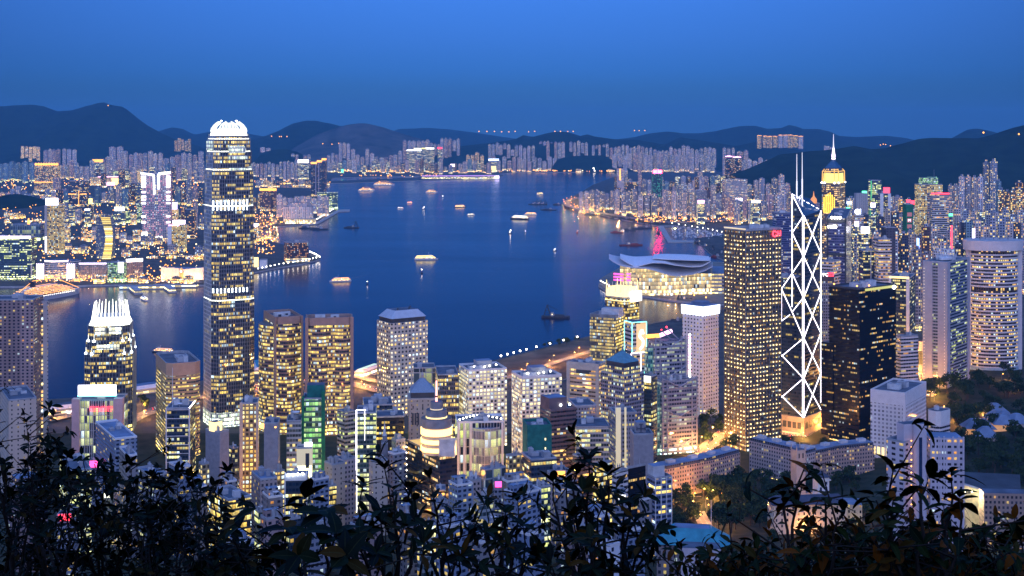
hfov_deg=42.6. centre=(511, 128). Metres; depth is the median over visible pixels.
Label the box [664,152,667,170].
estate tower
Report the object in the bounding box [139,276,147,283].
block
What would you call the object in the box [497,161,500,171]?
estate tower
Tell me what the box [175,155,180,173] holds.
estate tower
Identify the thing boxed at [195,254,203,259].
block
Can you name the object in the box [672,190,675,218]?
apartment tower
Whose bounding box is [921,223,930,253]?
office block
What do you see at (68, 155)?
estate tower
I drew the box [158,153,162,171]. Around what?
estate tower
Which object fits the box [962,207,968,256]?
office block
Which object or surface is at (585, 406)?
office block
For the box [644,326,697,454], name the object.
skyscraper
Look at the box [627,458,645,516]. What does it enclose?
office block
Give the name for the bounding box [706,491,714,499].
tree
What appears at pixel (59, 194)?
apartment tower
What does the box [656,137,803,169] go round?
hill
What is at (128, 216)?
office block
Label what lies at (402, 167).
estate tower
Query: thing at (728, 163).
apartment tower
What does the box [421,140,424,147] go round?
estate tower
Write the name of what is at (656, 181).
office tower
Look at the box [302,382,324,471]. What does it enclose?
scaffolded tower
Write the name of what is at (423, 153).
office block
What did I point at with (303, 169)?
office block
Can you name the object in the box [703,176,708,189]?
apartment tower
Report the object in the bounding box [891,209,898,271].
office block
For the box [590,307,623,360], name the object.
office tower
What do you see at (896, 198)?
apartment tower
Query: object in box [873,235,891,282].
office tower
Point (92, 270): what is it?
hotel
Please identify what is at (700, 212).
office block
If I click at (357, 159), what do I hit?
estate tower
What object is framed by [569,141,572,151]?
estate tower
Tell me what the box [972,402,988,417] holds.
tree
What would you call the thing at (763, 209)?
apartment tower
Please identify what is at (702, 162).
estate tower
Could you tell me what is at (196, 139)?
hill
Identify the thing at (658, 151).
estate tower
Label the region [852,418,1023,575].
shrub
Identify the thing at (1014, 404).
tree
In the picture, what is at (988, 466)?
tree
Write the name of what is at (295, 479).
office tower
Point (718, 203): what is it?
apartment tower
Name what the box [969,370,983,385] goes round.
tree
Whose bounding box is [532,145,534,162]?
estate tower
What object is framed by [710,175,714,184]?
apartment tower
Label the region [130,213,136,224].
office block
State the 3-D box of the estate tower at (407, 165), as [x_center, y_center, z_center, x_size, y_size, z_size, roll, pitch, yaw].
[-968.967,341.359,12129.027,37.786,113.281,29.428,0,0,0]
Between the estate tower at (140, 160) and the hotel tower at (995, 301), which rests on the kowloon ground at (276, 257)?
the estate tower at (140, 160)
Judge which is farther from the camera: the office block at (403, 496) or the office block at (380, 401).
the office block at (380, 401)
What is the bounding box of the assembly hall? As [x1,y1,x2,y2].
[656,505,729,575]
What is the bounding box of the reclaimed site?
[499,337,648,379]
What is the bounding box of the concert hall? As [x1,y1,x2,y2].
[161,267,203,279]
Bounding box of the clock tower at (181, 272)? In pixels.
[179,267,183,280]
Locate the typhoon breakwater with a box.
[658,226,693,242]
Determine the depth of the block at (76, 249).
4167.38 m
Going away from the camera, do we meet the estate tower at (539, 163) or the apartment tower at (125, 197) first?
the apartment tower at (125, 197)
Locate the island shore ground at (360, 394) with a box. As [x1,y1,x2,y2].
[48,172,1023,432]
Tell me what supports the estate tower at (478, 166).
on the kowloon ground at (276, 257)
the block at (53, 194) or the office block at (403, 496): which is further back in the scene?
the block at (53, 194)
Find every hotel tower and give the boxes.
[141,172,171,237]
[963,237,1023,370]
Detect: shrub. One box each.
[0,381,77,575]
[0,435,126,575]
[37,453,173,575]
[99,437,214,575]
[132,461,270,575]
[154,476,292,575]
[222,478,428,575]
[316,440,447,575]
[383,464,537,575]
[458,486,581,575]
[510,419,676,575]
[525,522,662,575]
[637,500,806,575]
[685,527,840,575]
[721,460,903,575]
[732,497,916,575]
[783,489,970,575]
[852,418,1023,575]
[868,492,1023,575]
[929,501,1023,575]
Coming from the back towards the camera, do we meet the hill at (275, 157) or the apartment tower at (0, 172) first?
the hill at (275, 157)
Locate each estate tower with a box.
[21,146,23,157]
[25,146,27,157]
[29,146,31,161]
[33,146,36,158]
[37,146,39,160]
[43,150,47,162]
[48,149,51,163]
[52,149,55,162]
[56,149,59,164]
[62,148,65,171]
[67,149,70,164]
[72,149,76,162]
[109,146,115,169]
[117,146,122,168]
[123,150,127,168]
[129,154,132,173]
[134,152,137,169]
[138,153,142,168]
[143,153,146,170]
[148,151,152,172]
[153,153,157,172]
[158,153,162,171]
[163,158,168,170]
[170,157,174,170]
[174,141,176,151]
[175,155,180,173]
[178,138,180,151]
[181,139,183,149]
[181,152,186,168]
[185,141,187,150]
[187,153,191,173]
[188,139,190,151]
[198,151,202,171]
[307,154,310,168]
[327,155,329,171]
[328,163,332,171]
[333,161,336,171]
[338,162,341,172]
[339,142,341,161]
[342,142,345,157]
[342,160,346,170]
[347,143,349,159]
[347,159,351,170]
[351,149,354,159]
[352,159,355,172]
[356,154,359,168]
[360,156,363,168]
[362,165,365,173]
[365,148,368,164]
[370,153,373,168]
[371,161,375,171]
[376,161,379,170]
[381,160,384,172]
[386,161,389,173]
[389,155,392,169]
[393,154,396,167]
[396,164,399,172]
[398,150,401,164]
[400,163,404,172]
[403,140,406,162]
[405,160,408,171]
[408,140,411,149]
[412,141,415,149]
[415,159,418,173]
[420,158,423,173]
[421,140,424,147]
[425,140,429,147]
[429,163,433,172]
[434,143,436,156]
[434,163,437,173]
[439,158,442,173]
[440,138,443,159]
[444,138,447,157]
[448,138,451,156]
[449,165,452,173]
[453,140,455,150]
[457,138,459,155]
[458,163,461,172]
[463,161,466,172]
[467,158,471,168]
[473,160,476,171]
[475,152,478,162]
[477,163,480,170]
[480,155,483,169]
[482,164,485,172]
[487,162,490,173]
[488,144,490,160]
[492,144,494,156]
[496,142,498,154]
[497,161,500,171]
[499,144,502,154]
[502,156,505,169]
[507,144,509,158]
[507,160,511,169]
[512,157,515,171]
[515,145,517,156]
[517,157,520,170]
[519,145,521,167]
[522,159,525,171]
[523,147,525,158]
[527,146,530,160]
[527,161,530,171]
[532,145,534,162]
[533,157,536,169]
[538,158,541,169]
[542,161,546,170]
[546,141,549,159]
[548,156,551,169]
[554,141,556,158]
[558,142,560,158]
[561,142,564,157]
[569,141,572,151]
[573,142,575,155]
[577,140,579,155]
[581,142,583,152]
[585,142,587,155]
[606,143,608,156]
[612,154,616,167]
[617,146,620,160]
[618,153,621,166]
[621,144,624,164]
[623,155,626,171]
[625,145,628,167]
[628,153,631,169]
[633,152,637,171]
[638,152,642,171]
[643,154,647,171]
[648,154,652,171]
[653,155,656,169]
[657,150,660,169]
[659,152,662,171]
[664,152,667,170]
[669,154,673,170]
[674,154,678,171]
[679,155,683,170]
[682,145,684,168]
[685,154,688,170]
[686,145,689,169]
[690,153,693,172]
[695,152,698,169]
[699,148,702,161]
[700,154,704,171]
[705,154,709,170]
[710,152,714,172]
[712,148,715,167]
[757,135,761,147]
[763,136,766,147]
[767,136,771,147]
[773,136,777,147]
[778,135,782,147]
[783,135,787,147]
[788,135,792,147]
[793,135,797,147]
[798,136,802,148]
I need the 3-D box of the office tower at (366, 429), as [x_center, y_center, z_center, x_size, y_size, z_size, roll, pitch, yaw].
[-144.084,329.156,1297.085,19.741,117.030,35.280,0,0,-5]
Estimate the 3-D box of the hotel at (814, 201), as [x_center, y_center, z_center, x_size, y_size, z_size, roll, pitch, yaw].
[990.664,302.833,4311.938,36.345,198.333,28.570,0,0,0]
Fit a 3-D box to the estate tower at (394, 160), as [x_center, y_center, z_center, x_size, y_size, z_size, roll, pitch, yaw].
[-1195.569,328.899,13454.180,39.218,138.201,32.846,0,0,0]
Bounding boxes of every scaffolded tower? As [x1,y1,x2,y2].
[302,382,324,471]
[903,203,912,232]
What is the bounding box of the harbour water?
[0,158,723,398]
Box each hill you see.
[0,102,205,167]
[0,194,45,208]
[6,158,42,168]
[158,128,263,157]
[204,121,339,164]
[252,149,302,171]
[292,123,437,164]
[395,128,513,146]
[434,132,663,168]
[551,155,633,171]
[624,125,912,151]
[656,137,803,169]
[709,125,1023,210]
[953,129,995,137]
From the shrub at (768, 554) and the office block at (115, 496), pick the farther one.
the office block at (115, 496)
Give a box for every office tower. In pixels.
[0,235,36,279]
[44,198,64,253]
[96,217,115,258]
[156,350,199,456]
[166,368,195,494]
[172,202,178,223]
[206,420,228,486]
[240,394,258,494]
[259,309,302,433]
[260,415,279,472]
[284,467,308,522]
[287,410,301,470]
[305,313,353,435]
[356,402,376,511]
[377,305,427,415]
[406,381,456,506]
[408,372,435,438]
[455,412,503,476]
[459,358,506,444]
[512,364,561,452]
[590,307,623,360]
[601,346,643,422]
[605,278,641,319]
[609,397,636,469]
[625,181,637,213]
[644,371,656,462]
[647,463,671,555]
[651,170,661,197]
[694,189,706,219]
[724,223,781,450]
[821,279,895,440]
[826,208,850,283]
[854,193,867,213]
[859,246,873,280]
[868,180,880,215]
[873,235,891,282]
[877,193,890,215]
[881,225,895,273]
[889,271,914,333]
[915,177,942,234]
[923,246,969,388]
[927,191,948,237]
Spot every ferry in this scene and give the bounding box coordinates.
[140,294,147,300]
[152,345,172,351]
[329,277,350,281]
[414,252,437,259]
[510,213,528,219]
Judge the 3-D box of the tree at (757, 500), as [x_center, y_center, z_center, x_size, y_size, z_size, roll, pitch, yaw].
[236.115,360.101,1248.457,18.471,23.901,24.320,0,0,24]
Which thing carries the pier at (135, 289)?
in the harbour water
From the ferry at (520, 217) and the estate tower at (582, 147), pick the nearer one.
the ferry at (520, 217)
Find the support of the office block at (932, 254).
on the island shore ground at (360, 394)
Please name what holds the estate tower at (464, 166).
on the kowloon ground at (276, 257)
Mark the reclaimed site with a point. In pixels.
(537, 357)
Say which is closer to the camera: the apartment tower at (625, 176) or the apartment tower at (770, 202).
the apartment tower at (770, 202)
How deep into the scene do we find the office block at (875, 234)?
2968.05 m
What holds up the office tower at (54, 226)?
on the kowloon ground at (276, 257)
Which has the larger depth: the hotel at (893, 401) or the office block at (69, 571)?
the hotel at (893, 401)
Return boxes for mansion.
[767,470,861,533]
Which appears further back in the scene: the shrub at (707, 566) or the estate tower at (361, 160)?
the estate tower at (361, 160)
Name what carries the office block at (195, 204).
on the kowloon ground at (276, 257)
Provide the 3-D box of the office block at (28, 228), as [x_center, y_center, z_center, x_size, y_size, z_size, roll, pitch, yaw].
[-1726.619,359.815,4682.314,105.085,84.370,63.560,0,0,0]
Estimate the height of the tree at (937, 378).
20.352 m
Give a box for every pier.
[48,402,71,415]
[119,285,163,294]
[137,382,155,394]
[153,284,197,292]
[254,360,258,374]
[354,363,376,376]
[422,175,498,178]
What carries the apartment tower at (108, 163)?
on the kowloon ground at (276, 257)
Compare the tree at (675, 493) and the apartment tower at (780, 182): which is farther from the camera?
the apartment tower at (780, 182)
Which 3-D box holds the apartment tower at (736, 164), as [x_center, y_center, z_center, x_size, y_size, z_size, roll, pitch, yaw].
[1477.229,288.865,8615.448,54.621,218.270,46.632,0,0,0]
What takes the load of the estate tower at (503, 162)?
on the kowloon ground at (276, 257)
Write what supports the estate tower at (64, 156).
on the kowloon ground at (276, 257)
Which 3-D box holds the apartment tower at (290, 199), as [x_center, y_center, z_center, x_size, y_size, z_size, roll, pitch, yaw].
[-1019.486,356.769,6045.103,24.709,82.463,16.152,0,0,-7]
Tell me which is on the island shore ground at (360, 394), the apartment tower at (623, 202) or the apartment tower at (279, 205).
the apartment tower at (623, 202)
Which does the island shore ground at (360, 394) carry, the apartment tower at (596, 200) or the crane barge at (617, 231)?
the apartment tower at (596, 200)
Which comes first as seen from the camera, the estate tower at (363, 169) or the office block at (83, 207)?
the office block at (83, 207)
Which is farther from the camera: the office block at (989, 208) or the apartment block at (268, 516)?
the office block at (989, 208)
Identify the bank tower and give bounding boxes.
[72,385,127,462]
[624,319,646,371]
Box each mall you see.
[90,176,130,184]
[108,260,126,282]
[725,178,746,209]
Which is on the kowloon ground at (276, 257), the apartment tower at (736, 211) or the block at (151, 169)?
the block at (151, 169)
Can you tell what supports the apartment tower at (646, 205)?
on the island shore ground at (360, 394)
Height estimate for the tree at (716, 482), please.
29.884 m
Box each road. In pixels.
[39,280,201,282]
[48,413,71,420]
[137,388,258,421]
[254,217,276,227]
[254,380,376,391]
[354,374,458,381]
[507,350,589,378]
[563,196,733,223]
[655,295,723,302]
[692,496,712,525]
[694,429,723,453]
[918,341,935,396]
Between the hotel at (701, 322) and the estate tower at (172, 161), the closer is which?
the hotel at (701, 322)
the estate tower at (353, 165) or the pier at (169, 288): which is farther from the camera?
the estate tower at (353, 165)
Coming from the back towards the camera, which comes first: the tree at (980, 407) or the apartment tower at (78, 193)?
the apartment tower at (78, 193)
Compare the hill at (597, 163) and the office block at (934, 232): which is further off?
the hill at (597, 163)
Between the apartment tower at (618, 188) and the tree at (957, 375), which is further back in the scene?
the apartment tower at (618, 188)
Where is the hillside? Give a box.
[0,350,1023,575]
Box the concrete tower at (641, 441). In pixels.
[630,420,653,485]
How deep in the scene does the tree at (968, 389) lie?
1709.26 m
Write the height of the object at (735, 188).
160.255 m
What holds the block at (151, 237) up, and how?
on the kowloon ground at (276, 257)
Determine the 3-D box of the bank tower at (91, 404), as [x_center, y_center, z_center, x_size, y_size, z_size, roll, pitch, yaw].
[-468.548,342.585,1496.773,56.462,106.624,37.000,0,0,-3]
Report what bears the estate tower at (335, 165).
on the kowloon ground at (276, 257)
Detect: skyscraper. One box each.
[84,299,136,431]
[203,120,253,427]
[644,326,697,454]
[782,165,820,436]
[821,134,845,259]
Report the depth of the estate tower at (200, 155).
12145.06 m
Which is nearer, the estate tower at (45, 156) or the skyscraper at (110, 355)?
the skyscraper at (110, 355)
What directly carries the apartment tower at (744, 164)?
on the island shore ground at (360, 394)
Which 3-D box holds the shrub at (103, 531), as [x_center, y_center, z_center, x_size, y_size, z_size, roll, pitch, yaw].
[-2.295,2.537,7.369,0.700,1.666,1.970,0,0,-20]
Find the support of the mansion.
on the hillside
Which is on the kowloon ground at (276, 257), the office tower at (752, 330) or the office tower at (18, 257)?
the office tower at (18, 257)
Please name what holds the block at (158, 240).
on the kowloon ground at (276, 257)
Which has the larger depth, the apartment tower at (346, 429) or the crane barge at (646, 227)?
the crane barge at (646, 227)
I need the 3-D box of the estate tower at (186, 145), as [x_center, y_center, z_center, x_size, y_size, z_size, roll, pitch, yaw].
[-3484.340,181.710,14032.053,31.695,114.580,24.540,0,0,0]
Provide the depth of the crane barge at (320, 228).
5210.69 m
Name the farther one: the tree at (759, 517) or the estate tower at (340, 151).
the estate tower at (340, 151)
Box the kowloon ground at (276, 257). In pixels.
[0,170,572,287]
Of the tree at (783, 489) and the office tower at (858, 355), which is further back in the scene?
the office tower at (858, 355)
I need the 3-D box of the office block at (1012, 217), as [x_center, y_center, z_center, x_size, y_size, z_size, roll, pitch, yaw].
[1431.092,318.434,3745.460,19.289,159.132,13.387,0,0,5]
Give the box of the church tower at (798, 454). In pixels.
[790,443,812,494]
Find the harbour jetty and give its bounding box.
[302,209,349,225]
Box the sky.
[0,0,1023,139]
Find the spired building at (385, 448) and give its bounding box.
[381,421,387,458]
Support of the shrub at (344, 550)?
on the hillside
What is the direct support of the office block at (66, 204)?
on the kowloon ground at (276, 257)
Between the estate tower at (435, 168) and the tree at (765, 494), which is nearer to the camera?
the tree at (765, 494)
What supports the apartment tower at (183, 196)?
on the kowloon ground at (276, 257)
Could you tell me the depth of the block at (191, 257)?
3975.48 m
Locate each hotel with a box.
[36,259,80,278]
[79,262,107,278]
[126,258,142,277]
[167,220,186,251]
[284,240,309,261]
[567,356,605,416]
[681,300,719,415]
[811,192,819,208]
[870,378,925,457]
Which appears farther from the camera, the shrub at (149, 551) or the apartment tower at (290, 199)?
the apartment tower at (290, 199)
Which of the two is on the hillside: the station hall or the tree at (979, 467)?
the tree at (979, 467)
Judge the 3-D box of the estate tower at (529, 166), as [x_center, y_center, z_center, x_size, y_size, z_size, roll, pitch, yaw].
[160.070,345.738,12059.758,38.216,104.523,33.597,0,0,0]
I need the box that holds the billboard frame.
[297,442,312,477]
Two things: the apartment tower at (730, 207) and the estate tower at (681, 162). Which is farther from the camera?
the estate tower at (681, 162)
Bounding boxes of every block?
[0,385,36,492]
[4,211,9,222]
[8,472,47,571]
[10,188,15,193]
[10,212,17,218]
[11,218,43,240]
[15,186,20,193]
[18,213,25,217]
[45,189,50,196]
[51,191,55,197]
[57,503,78,574]
[60,452,90,556]
[63,202,69,220]
[65,222,70,242]
[65,243,71,249]
[69,204,74,225]
[71,277,81,281]
[72,246,80,253]
[75,209,81,222]
[80,244,88,252]
[81,204,86,220]
[81,227,85,240]
[85,209,91,226]
[86,232,91,241]
[88,204,92,221]
[89,456,97,505]
[92,226,95,238]
[93,159,103,175]
[93,276,104,283]
[94,213,99,223]
[95,169,99,176]
[95,419,136,506]
[101,172,106,187]
[104,488,118,549]
[107,171,112,175]
[114,207,125,224]
[115,227,118,238]
[118,169,124,188]
[119,232,126,241]
[119,443,136,558]
[121,247,130,256]
[125,168,129,186]
[126,211,130,222]
[126,235,132,243]
[128,275,136,282]
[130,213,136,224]
[131,166,136,187]
[131,243,139,249]
[133,229,139,241]
[137,169,142,183]
[137,202,141,222]
[137,461,166,562]
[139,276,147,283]
[140,235,146,244]
[147,230,155,244]
[148,255,157,258]
[149,166,154,172]
[156,237,161,244]
[158,249,166,253]
[162,230,166,241]
[167,244,176,253]
[167,254,176,258]
[169,456,190,557]
[171,276,181,283]
[178,246,184,251]
[181,207,186,219]
[183,275,193,283]
[186,254,194,259]
[191,475,206,559]
[193,201,197,228]
[195,245,203,255]
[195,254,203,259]
[199,214,203,228]
[199,457,208,514]
[208,484,250,559]
[221,471,236,486]
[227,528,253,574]
[229,442,238,487]
[251,465,276,537]
[254,227,256,243]
[254,257,259,267]
[254,503,261,562]
[255,180,260,187]
[256,226,260,240]
[260,507,284,575]
[261,179,267,186]
[262,485,282,513]
[268,180,272,187]
[271,230,276,240]
[273,464,284,513]
[274,180,279,186]
[283,202,312,221]
[285,508,300,566]
[292,181,298,186]
[298,160,308,178]
[298,179,304,185]
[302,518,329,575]
[305,181,310,186]
[310,469,328,521]
[317,191,337,209]
[324,455,344,525]
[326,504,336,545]
[329,478,335,504]
[338,450,355,524]
[350,513,381,575]
[363,393,392,409]
[369,452,387,534]
[377,406,403,456]
[388,445,405,528]
[392,432,404,449]
[398,503,420,575]
[401,493,412,503]
[407,150,420,169]
[413,362,434,392]
[417,517,435,575]
[420,148,425,169]
[426,148,433,163]
[432,491,447,564]
[435,365,457,437]
[436,483,445,497]
[437,512,468,575]
[438,147,441,169]
[448,474,472,525]
[467,470,480,524]
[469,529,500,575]
[474,487,492,526]
[480,460,505,496]
[483,509,501,534]
[489,159,498,171]
[493,473,501,516]
[502,471,528,531]
[504,480,540,572]
[506,447,520,472]
[517,520,544,575]
[521,446,556,483]
[523,418,551,453]
[533,479,549,547]
[540,393,575,467]
[547,463,571,544]
[553,461,565,545]
[556,480,583,567]
[566,514,587,570]
[567,397,595,417]
[572,451,591,503]
[575,415,608,499]
[584,501,609,532]
[588,531,619,575]
[593,456,611,522]
[612,463,627,538]
[613,487,626,539]
[618,517,644,575]
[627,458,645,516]
[638,495,651,553]
[697,200,703,224]
[736,198,742,223]
[750,200,759,223]
[772,210,791,274]
[782,272,798,285]
[821,257,839,283]
[821,271,833,340]
[845,201,851,207]
[851,217,851,270]
[852,209,863,231]
[852,221,858,281]
[854,235,857,280]
[858,227,869,280]
[862,212,868,226]
[868,203,875,237]
[871,229,880,248]
[876,214,883,231]
[881,187,889,192]
[884,206,890,225]
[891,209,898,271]
[896,231,897,272]
[896,331,917,379]
[898,198,904,212]
[899,212,902,232]
[899,231,907,272]
[908,231,916,272]
[911,200,914,233]
[913,245,921,330]
[915,235,920,248]
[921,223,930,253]
[922,251,928,323]
[928,404,949,431]
[929,222,937,250]
[929,248,936,258]
[937,237,945,254]
[945,229,950,248]
[945,245,953,255]
[949,206,952,248]
[949,214,952,231]
[953,205,960,225]
[953,224,956,243]
[953,240,960,255]
[957,220,963,256]
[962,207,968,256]
[965,217,972,256]
[969,209,976,219]
[972,228,974,237]
[973,217,980,237]
[977,210,985,225]
[981,223,989,237]
[985,200,992,225]
[990,215,995,237]
[993,211,998,236]
[997,213,1004,237]
[1001,208,1008,223]
[1005,221,1012,237]
[1009,213,1016,224]
[1013,220,1020,238]
[1016,208,1023,222]
[1021,214,1023,293]
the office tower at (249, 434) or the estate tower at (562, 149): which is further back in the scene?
the estate tower at (562, 149)
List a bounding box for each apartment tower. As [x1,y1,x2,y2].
[0,164,1,181]
[0,292,42,457]
[2,163,8,180]
[9,161,14,179]
[15,162,21,180]
[22,161,27,182]
[29,162,34,180]
[33,294,47,459]
[34,163,59,191]
[53,177,60,190]
[56,189,62,204]
[60,165,63,178]
[63,190,67,201]
[65,165,68,177]
[68,180,88,206]
[69,160,73,177]
[74,162,78,179]
[79,166,83,178]
[84,166,88,179]
[90,160,93,176]
[95,187,100,204]
[101,192,107,202]
[106,156,110,172]
[108,186,113,202]
[112,158,115,170]
[116,159,121,170]
[116,184,120,206]
[122,188,128,207]
[129,182,134,204]
[136,183,141,206]
[165,163,169,171]
[171,166,175,181]
[172,184,173,200]
[175,186,179,204]
[177,167,181,179]
[181,188,185,204]
[182,168,186,179]
[184,208,195,237]
[186,178,191,205]
[188,162,191,178]
[193,160,197,182]
[193,185,197,200]
[199,160,203,182]
[199,187,202,204]
[252,162,255,175]
[253,197,255,210]
[256,163,258,176]
[259,188,276,210]
[260,163,262,179]
[264,163,266,179]
[268,162,270,176]
[271,163,274,179]
[276,164,278,175]
[277,194,281,216]
[280,161,281,178]
[282,197,287,215]
[283,161,285,180]
[287,161,289,179]
[288,197,293,205]
[291,162,293,178]
[294,160,296,179]
[294,196,299,201]
[300,195,304,201]
[306,196,311,205]
[311,158,326,196]
[312,198,316,213]
[317,195,322,215]
[323,195,328,215]
[337,404,354,455]
[579,191,582,212]
[584,191,588,212]
[589,190,593,210]
[594,189,598,214]
[600,191,603,208]
[604,193,608,209]
[610,190,614,209]
[614,176,616,190]
[615,187,620,212]
[615,189,619,213]
[617,168,623,190]
[621,190,625,215]
[624,172,627,189]
[626,190,630,213]
[632,188,636,214]
[638,168,641,194]
[638,195,642,215]
[642,179,646,194]
[644,195,649,215]
[647,179,650,195]
[651,193,656,215]
[657,197,661,210]
[662,190,666,216]
[663,181,668,189]
[665,189,669,211]
[668,194,671,218]
[669,181,673,193]
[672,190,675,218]
[675,176,679,194]
[678,185,682,193]
[678,193,681,215]
[681,176,685,184]
[682,191,686,219]
[683,184,687,203]
[688,182,693,194]
[688,191,691,215]
[692,195,693,216]
[694,176,698,189]
[698,171,702,188]
[700,176,703,189]
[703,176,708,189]
[705,187,709,198]
[707,198,709,215]
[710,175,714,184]
[710,184,715,205]
[711,195,715,217]
[715,175,719,184]
[716,183,720,193]
[716,193,720,213]
[721,176,725,191]
[722,180,724,193]
[722,193,726,213]
[723,147,725,175]
[725,156,731,178]
[728,197,733,218]
[732,156,740,173]
[734,199,739,224]
[737,151,742,170]
[741,196,746,221]
[742,160,746,170]
[743,150,747,160]
[747,159,751,168]
[747,184,751,200]
[748,200,751,223]
[754,180,757,197]
[759,177,764,202]
[761,200,766,219]
[766,183,770,204]
[768,193,773,218]
[771,178,777,204]
[775,192,779,210]
[778,174,783,198]
[781,188,786,210]
[784,183,789,192]
[787,192,792,211]
[846,196,853,216]
[886,421,963,551]
[891,196,892,210]
[893,195,901,210]
[948,183,952,208]
[953,184,958,207]
[959,174,964,219]
[966,174,970,211]
[971,175,976,211]
[978,174,982,211]
[983,160,988,211]
[990,158,997,212]
[996,179,1000,210]
[998,187,1003,212]
[1004,189,1009,214]
[1010,187,1015,214]
[1015,180,1023,191]
[1016,187,1022,209]
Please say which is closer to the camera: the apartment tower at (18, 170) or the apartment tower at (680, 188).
the apartment tower at (680, 188)
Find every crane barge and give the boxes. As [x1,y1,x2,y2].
[299,225,313,228]
[310,226,327,229]
[344,222,358,227]
[541,304,569,318]
[610,227,623,232]
[619,242,642,245]
[624,223,635,230]
[640,221,652,228]
[668,317,682,321]
[677,292,695,299]
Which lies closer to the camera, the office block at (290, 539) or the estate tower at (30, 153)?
the office block at (290, 539)
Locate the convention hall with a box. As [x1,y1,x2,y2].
[609,254,723,295]
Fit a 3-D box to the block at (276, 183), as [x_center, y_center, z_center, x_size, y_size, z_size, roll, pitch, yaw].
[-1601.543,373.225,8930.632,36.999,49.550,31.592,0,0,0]
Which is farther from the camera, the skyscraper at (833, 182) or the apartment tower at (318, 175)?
the apartment tower at (318, 175)
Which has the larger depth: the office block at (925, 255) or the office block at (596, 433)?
the office block at (925, 255)
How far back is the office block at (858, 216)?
3300.48 m
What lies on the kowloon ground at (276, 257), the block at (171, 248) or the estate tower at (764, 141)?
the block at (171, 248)
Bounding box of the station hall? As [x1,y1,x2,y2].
[285,218,315,223]
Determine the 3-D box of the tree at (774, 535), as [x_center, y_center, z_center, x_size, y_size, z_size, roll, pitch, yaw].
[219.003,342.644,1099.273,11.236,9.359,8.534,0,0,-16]
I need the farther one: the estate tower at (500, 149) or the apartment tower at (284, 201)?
the estate tower at (500, 149)
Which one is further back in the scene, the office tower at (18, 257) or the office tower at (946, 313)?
the office tower at (18, 257)
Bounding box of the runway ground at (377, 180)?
[330,175,503,183]
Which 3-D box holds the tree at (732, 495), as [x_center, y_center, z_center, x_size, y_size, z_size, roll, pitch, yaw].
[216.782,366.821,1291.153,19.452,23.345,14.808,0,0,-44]
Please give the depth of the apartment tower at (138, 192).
6688.16 m
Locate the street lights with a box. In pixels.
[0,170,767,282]
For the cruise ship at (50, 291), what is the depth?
3083.69 m
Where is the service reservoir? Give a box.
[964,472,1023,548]
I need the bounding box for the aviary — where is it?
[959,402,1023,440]
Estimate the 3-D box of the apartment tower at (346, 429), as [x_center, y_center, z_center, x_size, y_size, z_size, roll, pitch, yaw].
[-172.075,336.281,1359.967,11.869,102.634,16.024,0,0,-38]
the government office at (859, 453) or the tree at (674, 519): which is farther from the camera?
the government office at (859, 453)
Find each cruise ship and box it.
[13,277,79,299]
[358,187,374,190]
[373,181,394,185]
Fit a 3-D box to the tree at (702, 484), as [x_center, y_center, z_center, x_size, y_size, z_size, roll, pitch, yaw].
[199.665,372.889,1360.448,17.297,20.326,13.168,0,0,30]
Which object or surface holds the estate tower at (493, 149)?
on the hill at (566, 138)
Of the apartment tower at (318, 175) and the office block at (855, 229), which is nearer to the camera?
the office block at (855, 229)
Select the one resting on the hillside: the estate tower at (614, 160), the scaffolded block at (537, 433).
the scaffolded block at (537, 433)
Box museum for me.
[260,259,267,268]
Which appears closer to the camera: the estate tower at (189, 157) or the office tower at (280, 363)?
the office tower at (280, 363)
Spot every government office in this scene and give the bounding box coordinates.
[655,446,739,496]
[749,434,815,479]
[810,437,874,475]
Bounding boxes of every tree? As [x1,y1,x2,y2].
[141,396,149,409]
[672,488,681,500]
[672,505,682,511]
[672,510,680,517]
[672,517,681,522]
[674,495,688,508]
[679,514,691,522]
[680,485,694,497]
[680,493,692,502]
[681,482,692,494]
[686,505,702,522]
[687,501,698,509]
[696,478,710,495]
[698,427,708,439]
[699,420,709,427]
[703,432,714,442]
[705,407,717,423]
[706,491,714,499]
[706,502,732,529]
[709,473,719,479]
[709,476,726,499]
[716,505,743,532]
[717,413,723,420]
[719,438,730,445]
[719,474,729,483]
[719,488,727,499]
[721,480,731,491]
[721,490,740,503]
[725,485,736,492]
[726,476,735,482]
[729,480,742,489]
[730,434,739,447]
[730,508,744,529]
[731,464,748,476]
[731,503,747,516]
[739,502,758,525]
[741,494,754,518]
[742,475,756,489]
[745,489,769,515]
[750,468,761,479]
[751,470,757,481]
[751,495,767,507]
[752,509,765,527]
[754,502,767,512]
[759,468,775,478]
[760,475,768,485]
[760,480,773,489]
[760,513,767,527]
[767,532,779,539]
[774,478,790,488]
[777,481,789,490]
[780,471,790,480]
[819,436,827,441]
[829,474,841,488]
[834,470,845,479]
[843,465,855,474]
[843,469,855,482]
[848,480,859,490]
[862,503,870,513]
[920,377,937,391]
[921,379,940,400]
[934,376,946,389]
[936,372,957,392]
[946,404,958,420]
[947,391,961,407]
[949,379,960,387]
[951,401,976,420]
[952,372,963,380]
[954,416,969,426]
[954,426,971,441]
[957,377,973,398]
[957,381,974,401]
[964,441,976,459]
[964,465,972,471]
[967,430,987,454]
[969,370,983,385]
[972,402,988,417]
[972,417,991,428]
[972,419,989,429]
[976,377,983,387]
[976,458,985,471]
[978,390,985,395]
[982,392,993,403]
[983,376,994,388]
[983,413,998,423]
[984,403,994,412]
[984,462,990,472]
[991,432,1009,449]
[992,395,1005,404]
[996,380,1011,397]
[998,361,1009,371]
[999,384,1016,397]
[1003,419,1023,437]
[1004,367,1015,376]
[1007,370,1023,389]
[1011,399,1021,407]
[1012,409,1023,414]
[1012,465,1023,477]
[1015,383,1023,393]
[1020,472,1023,481]

